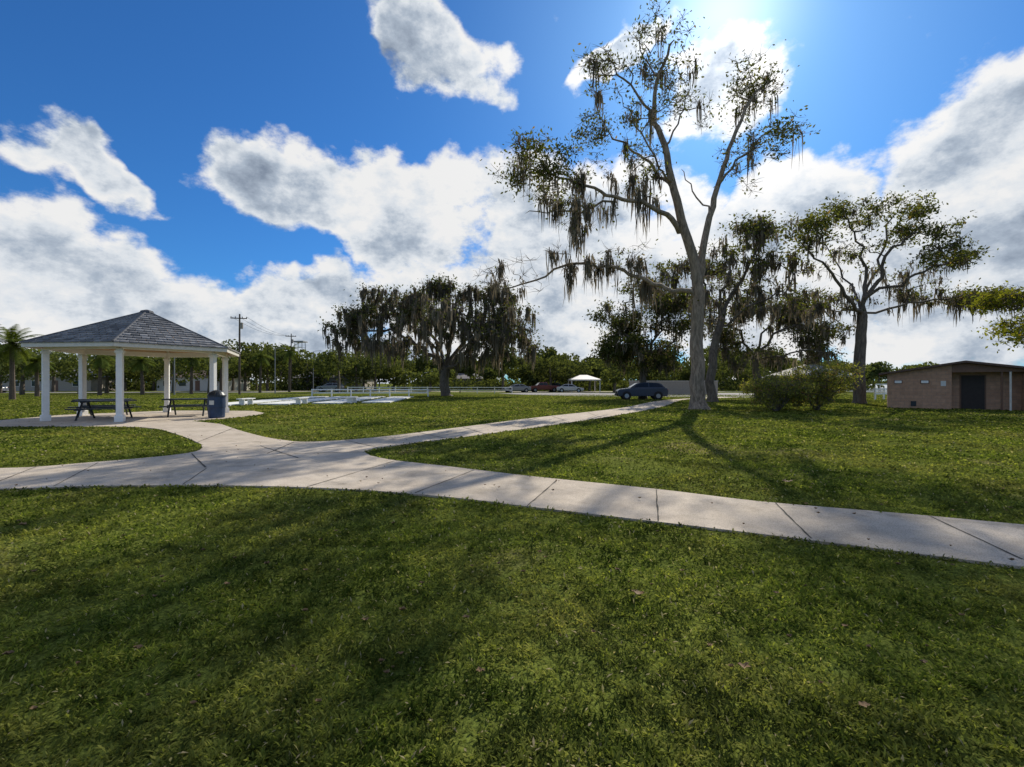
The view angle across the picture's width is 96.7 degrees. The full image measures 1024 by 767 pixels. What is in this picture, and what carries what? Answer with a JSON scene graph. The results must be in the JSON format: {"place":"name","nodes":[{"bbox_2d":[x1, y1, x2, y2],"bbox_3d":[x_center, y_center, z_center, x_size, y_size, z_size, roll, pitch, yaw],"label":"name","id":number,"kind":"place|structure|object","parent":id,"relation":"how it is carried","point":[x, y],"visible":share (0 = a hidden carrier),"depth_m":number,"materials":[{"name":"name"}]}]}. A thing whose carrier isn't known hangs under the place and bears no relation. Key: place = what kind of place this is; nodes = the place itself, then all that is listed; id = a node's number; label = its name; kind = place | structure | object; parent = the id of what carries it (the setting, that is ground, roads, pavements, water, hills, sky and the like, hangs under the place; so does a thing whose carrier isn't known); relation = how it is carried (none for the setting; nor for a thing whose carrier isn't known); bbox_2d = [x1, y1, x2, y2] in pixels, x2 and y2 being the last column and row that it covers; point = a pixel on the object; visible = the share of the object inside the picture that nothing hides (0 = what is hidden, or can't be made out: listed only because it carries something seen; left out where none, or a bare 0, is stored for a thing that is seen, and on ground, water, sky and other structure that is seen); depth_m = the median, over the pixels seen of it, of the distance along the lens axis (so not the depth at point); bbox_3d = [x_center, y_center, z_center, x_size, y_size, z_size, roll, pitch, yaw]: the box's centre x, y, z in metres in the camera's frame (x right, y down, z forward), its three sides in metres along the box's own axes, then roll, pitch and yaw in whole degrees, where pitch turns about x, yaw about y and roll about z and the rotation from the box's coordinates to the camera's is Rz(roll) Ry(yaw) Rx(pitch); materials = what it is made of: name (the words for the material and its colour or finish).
{"place":"outdoors","nodes":[
{"label":"outdoors","id":0,"kind":"place"},
{"bbox_2d":[5,392,262,392],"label":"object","id":1,"kind":"structure","parent":0,"point":[137,392],"depth_m":75.25,"materials":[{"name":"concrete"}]},
{"bbox_2d":[2,385,8,392],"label":"parked sedan","id":2,"kind":"object","parent":1,"relation":"on","point":[5,389],"visible":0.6,"depth_m":74.54,"materials":[{"name":"white paint"}]},
{"bbox_2d":[294,341,307,358],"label":"lattice tower","id":3,"kind":"structure","parent":0,"point":[301,342],"depth_m":170.09,"materials":[{"name":"metal"}]},
{"bbox_2d":[263,391,749,391],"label":"sand verge","id":4,"kind":"structure","parent":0,"point":[458,391],"depth_m":84.88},
{"bbox_2d":[313,351,314,390],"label":"street lamp","id":5,"kind":"object","parent":4,"relation":"on","point":[313,372],"visible":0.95,"depth_m":89.94,"materials":[{"name":"metal"}]},
{"bbox_2d":[316,383,344,391],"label":"parked suv","id":6,"kind":"object","parent":4,"relation":"on","point":[330,386],"visible":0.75,"depth_m":83.19,"materials":[{"name":"silver paint"}]},
{"bbox_2d":[0,384,1023,766],"bbox_3d":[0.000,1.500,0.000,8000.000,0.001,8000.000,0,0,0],"label":"ground lawn","id":7,"kind":"structure","parent":0,"point":[468,736],"depth_m":3.08,"materials":[{"name":"green plant"}]},
{"bbox_2d":[0,324,42,399],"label":"palm tree","id":8,"kind":"object","parent":7,"relation":"on","point":[11,348],"visible":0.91,"depth_m":41.86,"materials":[{"name":"green plant"}]},
{"bbox_2d":[15,354,58,395],"bbox_3d":[-54.336,-1.088,51.971,3.742,5.186,3.346,0,0,14],"label":"palm tree","id":9,"kind":"object","parent":7,"relation":"on","point":[34,365],"visible":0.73,"depth_m":51.76,"materials":[{"name":"green plant"}]},
{"bbox_2d":[2,377,115,390],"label":"walls","id":10,"kind":"structure","parent":7,"relation":"on","point":[63,385],"depth_m":89.90,"materials":[{"name":"paint"}]},
{"bbox_2d":[55,380,57,390],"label":"door","id":11,"kind":"structure","parent":10,"relation":"attached to","point":[56,385],"depth_m":89.66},
{"bbox_2d":[87,354,115,394],"bbox_3d":[-52.633,-1.740,58.055,3.554,6.491,3.978,0,0,0],"label":"palm tree","id":12,"kind":"object","parent":7,"relation":"on","point":[100,361],"visible":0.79,"depth_m":57.82,"materials":[{"name":"green plant"}]},
{"bbox_2d":[126,356,158,394],"bbox_3d":[-50.498,-1.565,61.971,3.586,6.140,3.809,0,0,0],"label":"palm tree","id":13,"kind":"object","parent":7,"relation":"on","point":[140,365],"visible":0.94,"depth_m":61.81,"materials":[{"name":"green plant"}]},
{"bbox_2d":[174,357,176,393],"bbox_3d":[-43.746,-1.030,60.000,1.690,5.060,0.200,0,0,0],"label":"street lamp","id":14,"kind":"object","parent":7,"relation":"on","point":[174,375],"visible":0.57,"depth_m":59.95,"materials":[{"name":"metal"}]},
{"bbox_2d":[176,357,204,393],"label":"palm tree","id":15,"kind":"object","parent":7,"relation":"on","point":[191,371],"visible":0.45,"depth_m":65.83,"materials":[{"name":"green plant"}]},
{"bbox_2d":[157,377,249,390],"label":"building","id":16,"kind":"structure","parent":7,"relation":"on","point":[203,384],"depth_m":93.50,"materials":[{"name":"paint"}]},
{"bbox_2d":[195,381,199,390],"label":"door","id":17,"kind":"structure","parent":16,"relation":"attached to","point":[197,385],"depth_m":93.45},
{"bbox_2d":[159,371,250,377],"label":"roof","id":18,"kind":"structure","parent":16,"relation":"on","point":[197,373],"depth_m":94.92,"materials":[{"name":"grey"}]},
{"bbox_2d":[217,341,228,390],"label":"palm tree","id":19,"kind":"object","parent":7,"relation":"on","point":[220,386],"visible":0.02,"depth_m":79.83,"materials":[{"name":"brown plant"}]},
{"bbox_2d":[230,314,246,394],"bbox_3d":[-37.145,-3.982,61.938,2.002,10.964,0.404,0,0,-13],"label":"utility pole","id":20,"kind":"object","parent":7,"relation":"on","point":[239,362],"visible":0.96,"depth_m":61.90,"materials":[{"name":"brown wood"}]},
{"bbox_2d":[245,347,274,392],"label":"palm tree","id":21,"kind":"object","parent":7,"relation":"on","point":[262,358],"visible":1,"depth_m":73.85,"materials":[{"name":"green plant"}]},
{"bbox_2d":[274,348,277,392],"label":"street lamp","id":22,"kind":"object","parent":7,"relation":"on","point":[275,376],"visible":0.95,"depth_m":69.98,"materials":[{"name":"metal"}]},
{"bbox_2d":[278,343,301,391],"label":"palm tree","id":23,"kind":"object","parent":7,"relation":"on","point":[289,355],"visible":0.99,"depth_m":79.86,"materials":[{"name":"green plant"}]},
{"bbox_2d":[285,334,295,390],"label":"utility pole","id":24,"kind":"object","parent":7,"relation":"on","point":[292,340],"visible":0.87,"depth_m":94.93,"materials":[{"name":"brown wood"}]},
{"bbox_2d":[236,317,288,335],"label":"overhead wires","id":25,"kind":"object","parent":24,"relation":"attached to","point":[260,325],"visible":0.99,"depth_m":71.81,"materials":[{"name":"metal"}]},
{"bbox_2d":[228,396,413,405],"bbox_3d":[-15.647,1.270,40.360,11.827,0.500,20.221,0,0,-4],"label":"shuffleboard court","id":26,"kind":"object","parent":7,"relation":"on","point":[308,399],"visible":0.85,"depth_m":35.40,"materials":[{"name":"concrete"}]},
{"bbox_2d":[292,378,373,389],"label":"walls","id":27,"kind":"structure","parent":7,"relation":"on","point":[345,381],"depth_m":103.50,"materials":[{"name":"paint"}]},
{"bbox_2d":[293,372,354,377],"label":"roof","id":28,"kind":"structure","parent":27,"relation":"on","point":[321,377],"depth_m":104.00,"materials":[{"name":"grey"}]},
{"bbox_2d":[311,389,428,396],"bbox_3d":[-15.950,1.050,51.236,13.034,0.900,0.152,0,0,-2],"label":"white rail fence","id":29,"kind":"object","parent":7,"relation":"on","point":[370,392],"visible":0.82,"depth_m":51.17,"materials":[{"name":"paint"}]},
{"bbox_2d":[347,387,511,392],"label":"white rail fence","id":30,"kind":"object","parent":7,"relation":"on","point":[427,387],"visible":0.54,"depth_m":70.55,"materials":[{"name":"paint"}]},
{"bbox_2d":[316,271,554,395],"bbox_3d":[-9.079,-5.608,54.257,26.315,14.836,22.726,0,0,-21],"label":"moss draped oak tree","id":31,"kind":"object","parent":7,"relation":"on","point":[495,330],"visible":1,"depth_m":52.48,"materials":[{"name":"green plant"}]},
{"bbox_2d":[0,339,937,394],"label":"distant trees","id":32,"kind":"object","parent":7,"relation":"on","point":[562,369],"visible":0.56,"depth_m":89.87,"materials":[{"name":"green plant"}]},
{"bbox_2d":[2,413,1014,709],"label":"fallen leaves","id":33,"kind":"object","parent":7,"relation":"on","point":[480,669],"visible":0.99,"depth_m":3.10,"materials":[{"name":"brown plant"}]},
{"bbox_2d":[502,384,530,392],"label":"parked sedan","id":34,"kind":"object","parent":7,"relation":"on","point":[520,387],"visible":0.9,"depth_m":76.30,"materials":[{"name":"silver paint"}]},
{"bbox_2d":[528,382,559,391],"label":"parked pickup truck","id":35,"kind":"object","parent":7,"relation":"on","point":[540,386],"visible":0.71,"depth_m":79.19,"materials":[{"name":"red paint"}]},
{"bbox_2d":[556,384,584,391],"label":"parked sedan","id":36,"kind":"object","parent":7,"relation":"on","point":[567,387],"visible":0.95,"depth_m":77.22,"materials":[{"name":"white paint"}]},
{"bbox_2d":[568,375,600,391],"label":"white canopy pavilion","id":37,"kind":"structure","parent":7,"relation":"on","point":[584,378],"depth_m":77.91,"materials":[{"name":"fabric"}]},
{"bbox_2d":[614,382,667,399],"bbox_3d":[12.165,0.707,43.004,4.690,1.638,2.120,0,0,6],"label":"parked suv","id":38,"kind":"object","parent":7,"relation":"on","point":[656,391],"visible":0.98,"depth_m":42.16,"materials":[{"name":"blue paint"}]},
{"bbox_2d":[470,0,820,409],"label":"tall oak tree","id":39,"kind":"object","parent":7,"relation":"on","point":[646,285],"visible":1,"depth_m":26.06,"materials":[{"name":"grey plant"}]},
{"bbox_2d":[582,272,718,398],"bbox_3d":[13.154,-4.708,44.487,11.925,12.537,11.105,0,0,-33],"label":"live oak tree","id":40,"kind":"object","parent":7,"relation":"on","point":[633,339],"visible":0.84,"depth_m":43.08,"materials":[{"name":"green plant"}]},
{"bbox_2d":[600,379,886,383],"bbox_3d":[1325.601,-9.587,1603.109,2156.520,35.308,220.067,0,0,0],"label":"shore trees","id":41,"kind":"object","parent":7,"relation":"on","point":[884,382],"visible":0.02,"depth_m":1573.39,"materials":[{"name":"green plant"}]},
{"bbox_2d":[648,209,847,401],"bbox_3d":[18.645,-6.271,37.780,15.188,15.606,8.549,0,0,43],"label":"mossy oak tree","id":42,"kind":"object","parent":7,"relation":"on","point":[749,229],"visible":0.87,"depth_m":36.34,"materials":[{"name":"green plant"}]},
{"bbox_2d":[686,281,855,396],"bbox_3d":[26.308,-4.473,46.641,18.125,12.225,11.908,0,0,-23],"label":"live oak tree","id":43,"kind":"object","parent":7,"relation":"on","point":[813,343],"visible":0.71,"depth_m":45.18,"materials":[{"name":"green plant"}]},
{"bbox_2d":[731,372,825,410],"bbox_3d":[14.191,0.512,24.466,3.648,2.256,4.204,0,0,-42],"label":"garden shrub","id":44,"kind":"object","parent":7,"relation":"on","point":[783,390],"visible":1,"depth_m":24.00,"materials":[{"name":"green plant"}]},
{"bbox_2d":[752,365,811,408],"bbox_3d":[15.467,0.233,26.140,3.250,2.689,3.499,0,0,0],"label":"garden shrub","id":45,"kind":"object","parent":7,"relation":"on","point":[773,376],"visible":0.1,"depth_m":26.08,"materials":[{"name":"green plant"}]},
{"bbox_2d":[768,364,851,397],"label":"white canopy pavilion","id":46,"kind":"structure","parent":7,"relation":"on","point":[810,365],"depth_m":45.06,"materials":[{"name":"fabric"}]},
{"bbox_2d":[776,358,871,409],"bbox_3d":[16.750,0.062,25.216,3.824,2.966,4.519,0,0,-41],"label":"garden shrub","id":47,"kind":"object","parent":7,"relation":"on","point":[830,375],"visible":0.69,"depth_m":24.61,"materials":[{"name":"green plant"}]},
{"bbox_2d":[874,384,886,399],"bbox_3d":[36.751,0.755,43.498,7.318,1.490,0.163,0,0,-25],"label":"lakeside white railing","id":48,"kind":"object","parent":7,"relation":"on","point":[883,389],"visible":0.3,"depth_m":42.23,"materials":[{"name":"paint"}]},
{"bbox_2d":[763,185,1015,403],"bbox_3d":[27.988,-6.524,33.816,21.396,16.547,12.398,0,0,0],"label":"spreading oak tree","id":49,"kind":"object","parent":7,"relation":"on","point":[963,257],"visible":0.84,"depth_m":33.85,"materials":[{"name":"green plant"}]},
{"bbox_2d":[887,365,951,408],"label":"front wall","id":50,"kind":"structure","parent":7,"relation":"on","point":[934,394],"depth_m":27.01,"materials":[{"name":"beige brick"}]},
{"bbox_2d":[879,360,1023,375],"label":"roof","id":51,"kind":"structure","parent":50,"relation":"on","point":[958,362],"depth_m":25.92,"materials":[{"name":"brown"}]},
{"bbox_2d":[952,363,1023,371],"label":"recess lintel","id":52,"kind":"structure","parent":50,"relation":"attached to","point":[965,367],"depth_m":25.48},
{"bbox_2d":[952,372,1023,409],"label":"recess wall","id":53,"kind":"structure","parent":7,"relation":"on","point":[993,390],"depth_m":25.69,"materials":[{"name":"beige brick"}]},
{"bbox_2d":[960,375,985,409],"bbox_3d":[26.598,0.500,26.273,1.080,2.020,0.030,0,0,39],"label":"door frame","id":54,"kind":"object","parent":53,"relation":"attached to","point":[973,375],"visible":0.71,"depth_m":26.23,"materials":[{"name":"metal"}]},
{"bbox_2d":[961,376,984,409],"bbox_3d":[26.585,0.520,26.257,0.950,1.940,0.051,0,0,39],"label":"door","id":55,"kind":"structure","parent":54,"relation":"in","point":[972,392],"depth_m":26.22,"materials":[{"name":"black metal"}]},
{"bbox_2d":[959,280,1023,352],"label":"yellow green tree","id":56,"kind":"object","parent":7,"relation":"on","point":[996,299],"visible":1,"depth_m":13.10,"materials":[{"name":"green plant"}]},
{"bbox_2d":[1001,372,1002,409],"bbox_3d":[26.916,0.430,25.004,0.095,2.140,0.100,0,0,39],"label":"post","id":57,"kind":"object","parent":7,"relation":"on","point":[1001,390],"visible":0.75,"depth_m":24.97,"materials":[{"name":"brown brick"}]},
{"bbox_2d":[1009,372,1011,410],"bbox_3d":[27.053,0.430,24.698,0.086,2.140,0.090,0,0,39],"label":"downpipe","id":58,"kind":"object","parent":7,"relation":"on","point":[1010,391],"visible":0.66,"depth_m":24.67,"materials":[{"name":"metal"}]},
{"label":"walls","id":59,"kind":"object","parent":7,"relation":"on","visible":0},
{"bbox_2d":[453,373,482,378],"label":"roof","id":60,"kind":"structure","parent":59,"relation":"on","point":[463,375],"depth_m":122.97,"materials":[{"name":"grey"}]},
{"bbox_2d":[0,397,1023,568],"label":"concrete path","id":61,"kind":"structure","parent":0,"point":[250,461],"depth_m":6.71,"materials":[{"name":"grey concrete"}]},
{"bbox_2d":[67,398,135,417],"bbox_3d":[-18.400,1.093,20.500,1.900,0.795,1.645,0,0,-25],"label":"picnic table","id":62,"kind":"object","parent":61,"relation":"on","point":[83,406],"visible":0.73,"depth_m":20.27,"materials":[{"name":"metal"}]},
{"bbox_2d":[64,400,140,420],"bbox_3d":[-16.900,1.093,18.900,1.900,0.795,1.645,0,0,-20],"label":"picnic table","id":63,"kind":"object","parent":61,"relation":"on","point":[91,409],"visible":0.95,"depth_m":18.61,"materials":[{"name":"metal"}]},
{"bbox_2d":[19,310,239,421],"bbox_3d":[-16.450,-0.925,20.498,7.846,4.800,7.220,0,0,0],"label":"picnic gazebo","id":64,"kind":"object","parent":61,"relation":"on","point":[146,333],"visible":0.97,"depth_m":18.77,"materials":[{"name":"white paint"}]},
{"bbox_2d":[159,398,207,416],"bbox_3d":[-14.900,1.093,21.000,1.900,0.795,1.645,0,0,-25],"label":"picnic table","id":65,"kind":"object","parent":61,"relation":"on","point":[203,406],"visible":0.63,"depth_m":20.74,"materials":[{"name":"metal"}]},
{"bbox_2d":[207,390,225,417],"bbox_3d":[-12.750,0.875,19.650,0.720,1.200,0.720,0,0,0],"label":"trash bin","id":66,"kind":"object","parent":61,"relation":"on","point":[216,403],"visible":1,"depth_m":19.40,"materials":[{"name":"metal"}]},
{"bbox_2d":[0,413,1021,558],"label":"path expansion joints","id":67,"kind":"object","parent":61,"relation":"on","point":[804,531],"visible":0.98,"depth_m":6.70,"materials":[{"name":"grey concrete"}]},
{"bbox_2d":[0,0,1023,383],"label":"sky","id":68,"kind":"structure","parent":0,"point":[198,165],"materials":[{"name":"blue"}]},
{"bbox_2d":[499,393,751,397],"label":"parking lot road","id":69,"kind":"structure","parent":0,"point":[605,394],"depth_m":61.57,"materials":[{"name":"grey asphalt"}]},
{"bbox_2d":[629,381,717,393],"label":"block wall","id":70,"kind":"structure","parent":69,"relation":"on","point":[677,387],"depth_m":61.90,"materials":[{"name":"paint"}]},
{"bbox_2d":[839,384,886,392],"bbox_3d":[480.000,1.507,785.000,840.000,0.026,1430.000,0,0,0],"label":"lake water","id":71,"kind":"structure","parent":0,"point":[877,391],"depth_m":97.14,"materials":[{"name":"liquid"}]}
]}

